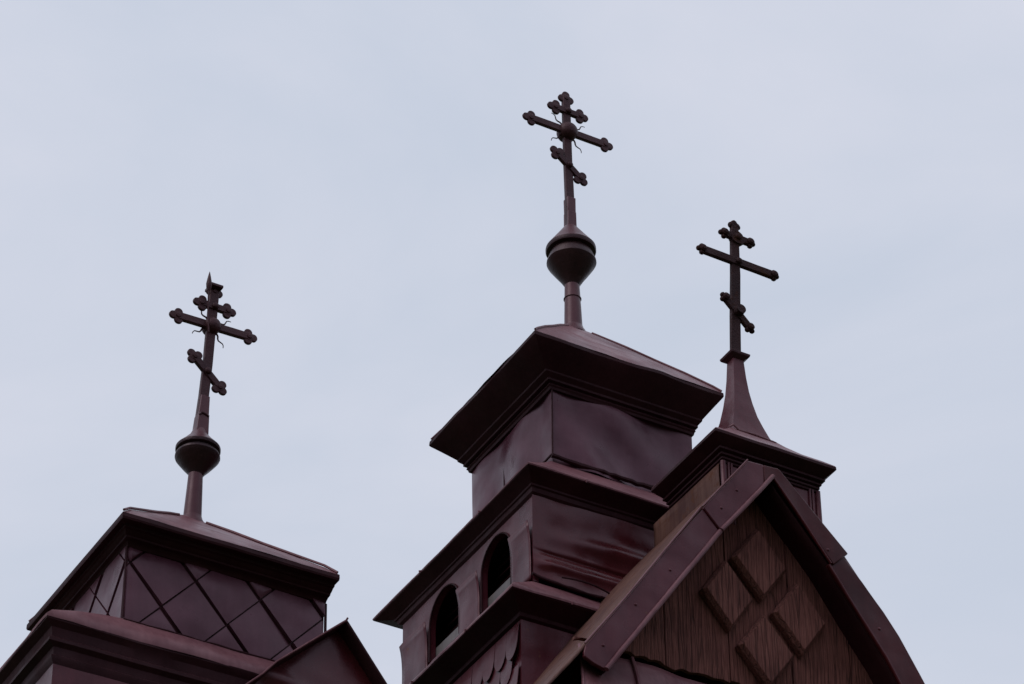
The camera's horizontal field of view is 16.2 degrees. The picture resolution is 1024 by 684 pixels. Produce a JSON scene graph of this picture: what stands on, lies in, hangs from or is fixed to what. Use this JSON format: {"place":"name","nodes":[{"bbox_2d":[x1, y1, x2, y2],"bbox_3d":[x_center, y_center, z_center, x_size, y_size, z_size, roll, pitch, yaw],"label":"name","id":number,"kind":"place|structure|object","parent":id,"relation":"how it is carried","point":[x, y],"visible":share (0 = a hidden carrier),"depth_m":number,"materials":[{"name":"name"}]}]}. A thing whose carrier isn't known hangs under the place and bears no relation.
{"place":"outdoors","nodes":[
{"label":"outdoors","id":0,"kind":"place"},
{"bbox_2d":[0,0,1023,683],"label":"sky","id":1,"kind":"structure","parent":0,"point":[367,187],"materials":[{"name":"grey"}]},
{"label":"ground","id":2,"kind":"structure","parent":0,"visible":0},
{"bbox_2d":[0,427,339,683],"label":"church tower","id":3,"kind":"structure","parent":2,"relation":"on","point":[149,596],"depth_m":21.49,"materials":[{"name":"metal"}]},
{"bbox_2d":[169,272,256,433],"bbox_3d":[-1.951,0.107,23.343,0.632,1.310,0.136,18,-41,-23],"label":"roof cross","id":4,"kind":"object","parent":3,"relation":"on","point":[211,326],"visible":1,"depth_m":23.41,"materials":[{"name":"metal"}]},
{"bbox_2d":[246,617,386,683],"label":"church gable","id":5,"kind":"structure","parent":2,"relation":"on","point":[337,654],"depth_m":21.38,"materials":[{"name":"metal"}]},
{"bbox_2d":[372,224,723,683],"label":"church tower","id":6,"kind":"structure","parent":2,"relation":"on","point":[567,444],"depth_m":23.76,"materials":[{"name":"metal"}]},
{"bbox_2d":[428,583,458,662],"bbox_3d":[-0.359,1.824,23.491,0.201,0.559,0.464,18,-41,-23],"label":"arched window","id":7,"kind":"structure","parent":6,"relation":"in","point":[454,633],"depth_m":23.57,"materials":[{"name":"wood"}]},
{"bbox_2d":[480,532,539,612],"bbox_3d":[-0.019,1.469,23.004,0.201,0.559,0.447,18,-41,-23],"label":"arched window","id":8,"kind":"structure","parent":6,"relation":"in","point":[506,583],"depth_m":23.09,"materials":[{"name":"wood"}]},
{"bbox_2d":[522,91,612,225],"bbox_3d":[0.406,-1.309,26.135,0.760,1.321,0.155,18,-41,-23],"label":"roof cross","id":9,"kind":"object","parent":6,"relation":"on","point":[567,132],"visible":0.99,"depth_m":26.21,"materials":[{"name":"metal"}]},
{"bbox_2d":[534,459,924,683],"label":"church gable","id":10,"kind":"structure","parent":2,"relation":"on","point":[709,593],"depth_m":21.84,"materials":[{"name":"wood"}]},
{"bbox_2d":[651,348,835,557],"bbox_3d":[1.431,0.842,22.945,0.904,1.781,0.918,18,-41,-23],"label":"roof turret","id":11,"kind":"object","parent":10,"relation":"on","point":[707,466],"visible":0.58,"depth_m":22.67,"materials":[{"name":"metal"}]},
{"bbox_2d":[696,220,778,350],"bbox_3d":[1.507,-0.363,23.764,0.644,1.149,0.083,18,-41,-23],"label":"roof cross","id":12,"kind":"object","parent":11,"relation":"on","point":[736,262],"visible":1,"depth_m":23.82,"materials":[{"name":"metal"}]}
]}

